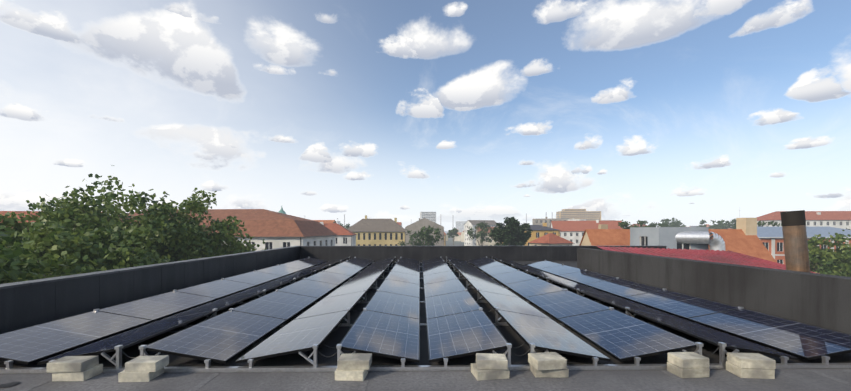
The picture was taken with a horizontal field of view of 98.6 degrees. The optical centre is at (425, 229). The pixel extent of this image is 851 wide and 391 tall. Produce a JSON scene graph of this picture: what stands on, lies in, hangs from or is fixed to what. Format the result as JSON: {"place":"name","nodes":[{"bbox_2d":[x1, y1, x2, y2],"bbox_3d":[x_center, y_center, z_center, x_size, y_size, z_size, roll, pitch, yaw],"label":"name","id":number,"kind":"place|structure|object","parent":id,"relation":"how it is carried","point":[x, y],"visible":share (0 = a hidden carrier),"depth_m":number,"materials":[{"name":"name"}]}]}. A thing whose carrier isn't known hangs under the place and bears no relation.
{"place":"outdoors","nodes":[
{"label":"outdoors","id":0,"kind":"place"},
{"bbox_2d":[0,211,101,222],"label":"white house","id":1,"kind":"structure","parent":0,"point":[17,213],"depth_m":56.14,"materials":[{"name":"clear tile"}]},
{"bbox_2d":[108,209,337,250],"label":"mansard block","id":2,"kind":"structure","parent":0,"point":[273,229],"depth_m":56.14,"materials":[{"name":"red tile"}]},
{"bbox_2d":[304,216,335,222],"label":"building","id":3,"kind":"structure","parent":0,"point":[328,221],"depth_m":123.04,"materials":[{"name":"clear glass"}]},
{"bbox_2d":[348,215,404,245],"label":"yellow hall","id":4,"kind":"structure","parent":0,"point":[379,232],"depth_m":136.83,"materials":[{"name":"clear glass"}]},
{"bbox_2d":[405,218,443,245],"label":"grey gable house","id":5,"kind":"structure","parent":0,"point":[417,226],"depth_m":133.93,"materials":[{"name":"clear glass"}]},
{"bbox_2d":[0,369,850,390],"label":"roof strip","id":6,"kind":"object","parent":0,"point":[659,380],"depth_m":4.57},
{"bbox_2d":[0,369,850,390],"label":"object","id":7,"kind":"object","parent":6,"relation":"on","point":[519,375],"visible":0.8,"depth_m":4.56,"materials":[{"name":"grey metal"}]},
{"bbox_2d":[0,0,850,230],"label":"sky","id":8,"kind":"structure","parent":0,"point":[689,112],"materials":[{"name":"blue"}]},
{"bbox_2d":[420,212,435,222],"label":"tower block","id":9,"kind":"structure","parent":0,"point":[430,216],"depth_m":712.73,"materials":[{"name":"grey glass"}]},
{"bbox_2d":[444,231,463,245],"bbox_3d":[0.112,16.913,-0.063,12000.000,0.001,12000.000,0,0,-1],"label":"terrain","id":10,"kind":"structure","parent":0,"point":[449,242],"depth_m":484.68,"materials":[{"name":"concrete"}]},
{"bbox_2d":[0,234,66,283],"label":"plane tree","id":11,"kind":"object","parent":10,"relation":"on","point":[14,268],"visible":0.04,"depth_m":12.23,"materials":[{"name":"green plant"}]},
{"bbox_2d":[0,211,126,282],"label":"plane tree","id":12,"kind":"object","parent":10,"relation":"on","point":[13,222],"visible":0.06,"depth_m":22.38,"materials":[{"name":"green plant"}]},
{"bbox_2d":[1,219,170,280],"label":"plane tree","id":13,"kind":"object","parent":10,"relation":"on","point":[78,251],"visible":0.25,"depth_m":19.69,"materials":[{"name":"green plant"}]},
{"bbox_2d":[2,165,203,262],"bbox_3d":[-23.121,6.185,27.222,13.276,21.515,13.202,0,0,-29],"label":"plane tree","id":14,"kind":"object","parent":10,"relation":"on","point":[70,207],"visible":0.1,"depth_m":25.16,"materials":[{"name":"green plant"}]},
{"bbox_2d":[137,188,265,261],"bbox_3d":[-19.804,6.686,31.668,11.602,20.464,10.447,0,0,-1],"label":"plane tree","id":15,"kind":"object","parent":10,"relation":"on","point":[204,244],"visible":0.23,"depth_m":30.35,"materials":[{"name":"green plant"}]},
{"bbox_2d":[320,218,356,245],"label":"cream house","id":16,"kind":"structure","parent":10,"relation":"on","point":[345,237],"depth_m":103.55,"materials":[{"name":"red tile"}]},
{"bbox_2d":[340,223,350,228],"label":"town tree","id":17,"kind":"object","parent":10,"relation":"on","point":[346,226],"visible":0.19,"depth_m":216.22,"materials":[{"name":"green plant"}]},
{"bbox_2d":[398,230,431,245],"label":"town tree","id":18,"kind":"object","parent":10,"relation":"on","point":[402,242],"visible":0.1,"depth_m":124.29,"materials":[{"name":"green plant"}]},
{"bbox_2d":[409,225,442,245],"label":"town tree","id":19,"kind":"object","parent":10,"relation":"on","point":[429,239],"visible":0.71,"depth_m":97.20,"materials":[{"name":"green plant"}]},
{"bbox_2d":[447,227,458,244],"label":"town tree","id":20,"kind":"object","parent":10,"relation":"on","point":[453,231],"visible":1,"depth_m":227.31,"materials":[{"name":"green plant"}]},
{"bbox_2d":[467,221,491,245],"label":"town tree","id":21,"kind":"object","parent":10,"relation":"on","point":[482,226],"visible":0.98,"depth_m":149.79,"materials":[{"name":"green plant"}]},
{"bbox_2d":[489,216,522,245],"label":"dark tree","id":22,"kind":"object","parent":10,"relation":"on","point":[499,234],"visible":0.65,"depth_m":81.06,"materials":[{"name":"green plant"}]},
{"bbox_2d":[514,223,532,245],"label":"dark tree","id":23,"kind":"object","parent":10,"relation":"on","point":[522,236],"visible":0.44,"depth_m":84.68,"materials":[{"name":"green plant"}]},
{"bbox_2d":[344,207,739,235],"bbox_3d":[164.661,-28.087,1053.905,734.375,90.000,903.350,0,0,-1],"label":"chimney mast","id":24,"kind":"object","parent":10,"relation":"on","point":[526,218],"visible":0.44,"depth_m":1050.17,"materials":[{"name":"grey"}]},
{"bbox_2d":[618,220,630,228],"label":"tree","id":25,"kind":"object","parent":10,"relation":"on","point":[624,224],"visible":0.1,"depth_m":99.08,"materials":[{"name":"green plant"}]},
{"bbox_2d":[631,220,645,226],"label":"tree","id":26,"kind":"object","parent":10,"relation":"on","point":[641,223],"visible":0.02,"depth_m":112.55,"materials":[{"name":"green plant"}]},
{"bbox_2d":[648,222,667,226],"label":"town tree","id":27,"kind":"object","parent":10,"relation":"on","point":[652,224],"visible":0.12,"depth_m":155.15,"materials":[{"name":"green plant"}]},
{"bbox_2d":[659,218,676,226],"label":"park tree","id":28,"kind":"object","parent":10,"relation":"on","point":[666,220],"visible":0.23,"depth_m":246.93,"materials":[{"name":"green plant"}]},
{"bbox_2d":[663,221,677,226],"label":"park tree","id":29,"kind":"object","parent":10,"relation":"on","point":[673,225],"visible":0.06,"depth_m":235.55,"materials":[{"name":"green plant"}]},
{"bbox_2d":[671,219,685,226],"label":"park tree","id":30,"kind":"object","parent":10,"relation":"on","point":[678,223],"visible":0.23,"depth_m":249.92,"materials":[{"name":"green plant"}]},
{"bbox_2d":[699,220,727,228],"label":"park tree","id":31,"kind":"object","parent":10,"relation":"on","point":[721,224],"visible":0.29,"depth_m":228.79,"materials":[{"name":"green plant"}]},
{"bbox_2d":[717,220,732,228],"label":"park tree","id":32,"kind":"object","parent":10,"relation":"on","point":[728,224],"visible":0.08,"depth_m":244.84,"materials":[{"name":"green plant"}]},
{"bbox_2d":[725,219,735,228],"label":"park tree","id":33,"kind":"object","parent":10,"relation":"on","point":[733,221],"visible":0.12,"depth_m":245.62,"materials":[{"name":"green plant"}]},
{"bbox_2d":[733,221,781,228],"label":"town tree","id":34,"kind":"object","parent":10,"relation":"on","point":[760,223],"visible":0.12,"depth_m":109.05,"materials":[{"name":"green plant"}]},
{"bbox_2d":[807,230,850,276],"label":"tree","id":35,"kind":"object","parent":10,"relation":"on","point":[829,261],"visible":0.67,"depth_m":45.83,"materials":[{"name":"green plant"}]},
{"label":"building","id":36,"kind":"structure","parent":10,"relation":"on"},
{"bbox_2d":[0,261,850,373],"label":"panel frame","id":37,"kind":"object","parent":36,"relation":"on","point":[508,333],"depth_m":5.75,"materials":[{"name":"black metal"}]},
{"bbox_2d":[0,246,665,333],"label":"parapet walls","id":38,"kind":"structure","parent":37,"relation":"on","point":[25,304],"depth_m":10.69,"materials":[{"name":"metal"}]},
{"bbox_2d":[46,352,775,381],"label":"concrete blocks","id":39,"kind":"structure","parent":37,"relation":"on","point":[356,366],"depth_m":4.70,"materials":[{"name":"concrete"}]},
{"bbox_2d":[0,257,850,373],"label":"panel mount rails","id":40,"kind":"object","parent":37,"relation":"on","point":[315,367],"visible":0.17,"depth_m":4.98,"materials":[{"name":"silver metal"}]},
{"bbox_2d":[0,257,850,364],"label":"solar panels","id":41,"kind":"object","parent":40,"relation":"on","point":[459,323],"visible":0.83,"depth_m":6.84,"materials":[{"name":"blue glass"}]},
{"bbox_2d":[122,260,718,357],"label":"panel cables","id":42,"kind":"object","parent":41,"relation":"hanging from","point":[361,311],"visible":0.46,"depth_m":5.36,"materials":[{"name":"black plastic"}]},
{"bbox_2d":[577,248,850,334],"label":"parapet wall","id":43,"kind":"structure","parent":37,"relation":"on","point":[819,300],"depth_m":8.13,"materials":[{"name":"grey concrete"}]},
{"bbox_2d":[597,246,819,273],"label":"roof","id":44,"kind":"structure","parent":36,"relation":"on","point":[727,256],"depth_m":20.66,"materials":[{"name":"metal"}]},
{"bbox_2d":[780,210,810,272],"bbox_3d":[7.818,1.261,7.641,0.616,3.333,0.361,0,0,15],"label":"chimney","id":45,"kind":"object","parent":36,"relation":"on","point":[795,241],"visible":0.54,"depth_m":7.53,"materials":[{"name":"metal"}]},
{"bbox_2d":[454,232,460,240],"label":"town house","id":46,"kind":"structure","parent":0,"point":[458,238],"depth_m":542.50,"materials":[{"name":"white paint"}]},
{"bbox_2d":[456,221,466,231],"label":"block","id":47,"kind":"structure","parent":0,"point":[460,225],"depth_m":1293.86,"materials":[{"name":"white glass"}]},
{"bbox_2d":[461,231,463,241],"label":"town house","id":48,"kind":"structure","parent":0,"point":[462,236],"depth_m":500.02,"materials":[{"name":"white paint"}]},
{"bbox_2d":[464,220,496,245],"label":"town house","id":49,"kind":"structure","parent":0,"point":[468,225],"depth_m":288.68,"materials":[{"name":"white paint"}]},
{"bbox_2d":[476,227,501,245],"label":"town house","id":50,"kind":"structure","parent":0,"point":[492,243],"depth_m":221.76,"materials":[{"name":"white paint"}]},
{"bbox_2d":[525,223,559,245],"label":"ochre block","id":51,"kind":"structure","parent":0,"point":[539,231],"depth_m":121.03,"materials":[{"name":"yellow paint"}]},
{"bbox_2d":[532,217,568,226],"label":"building","id":52,"kind":"structure","parent":0,"point":[540,221],"depth_m":222.36,"materials":[{"name":"white glass"}]},
{"bbox_2d":[528,233,574,245],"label":"red roof house","id":53,"kind":"structure","parent":0,"point":[550,239],"depth_m":93.42,"materials":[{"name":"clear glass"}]},
{"bbox_2d":[556,211,600,220],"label":"hotel tower","id":54,"kind":"structure","parent":0,"point":[589,215],"depth_m":614.07,"materials":[{"name":"beige concrete"}]},
{"bbox_2d":[562,209,585,210],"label":"building","id":55,"kind":"structure","parent":54,"relation":"on","point":[573,209],"depth_m":617.11,"materials":[{"name":"beige concrete"}]},
{"bbox_2d":[550,219,622,245],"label":"building","id":56,"kind":"structure","parent":0,"point":[572,231],"depth_m":177.00,"materials":[{"name":"red tile"}]},
{"bbox_2d":[630,227,708,249],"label":"building","id":57,"kind":"structure","parent":0,"point":[652,236],"depth_m":26.25,"materials":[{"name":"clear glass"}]},
{"bbox_2d":[675,231,724,250],"bbox_3d":[19.224,2.259,26.035,3.502,4.308,1.148,0,0,22],"label":"ventilation duct","id":58,"kind":"object","parent":57,"relation":"attached to","point":[716,242],"visible":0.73,"depth_m":25.62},
{"bbox_2d":[579,229,776,262],"bbox_3d":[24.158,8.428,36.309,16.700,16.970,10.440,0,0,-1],"label":"roof","id":59,"kind":"structure","parent":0,"point":[738,241],"depth_m":35.46,"materials":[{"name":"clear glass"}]},
{"bbox_2d":[598,224,607,228],"bbox_3d":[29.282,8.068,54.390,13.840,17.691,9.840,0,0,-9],"label":"chimney","id":60,"kind":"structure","parent":59,"relation":"on","point":[602,226],"depth_m":53.26,"materials":[{"name":"beige brick"}]},
{"bbox_2d":[736,218,756,234],"bbox_3d":[32.041,2.363,34.230,1.100,7.100,5.600,0,0,-1],"label":"chimney","id":61,"kind":"object","parent":59,"relation":"on","point":[747,226],"visible":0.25,"depth_m":35.94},
{"bbox_2d":[756,211,850,229],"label":"white block","id":62,"kind":"structure","parent":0,"point":[839,219],"depth_m":167.53,"materials":[{"name":"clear glass"}]},
{"bbox_2d":[757,227,850,264],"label":"building","id":63,"kind":"structure","parent":0,"point":[778,232],"depth_m":73.80,"materials":[{"name":"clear glass"}]},
{"bbox_2d":[758,237,850,258],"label":"red pilaster block trim","id":64,"kind":"structure","parent":63,"relation":"attached to","point":[773,254],"depth_m":72.35,"materials":[{"name":"paint"}]}
]}

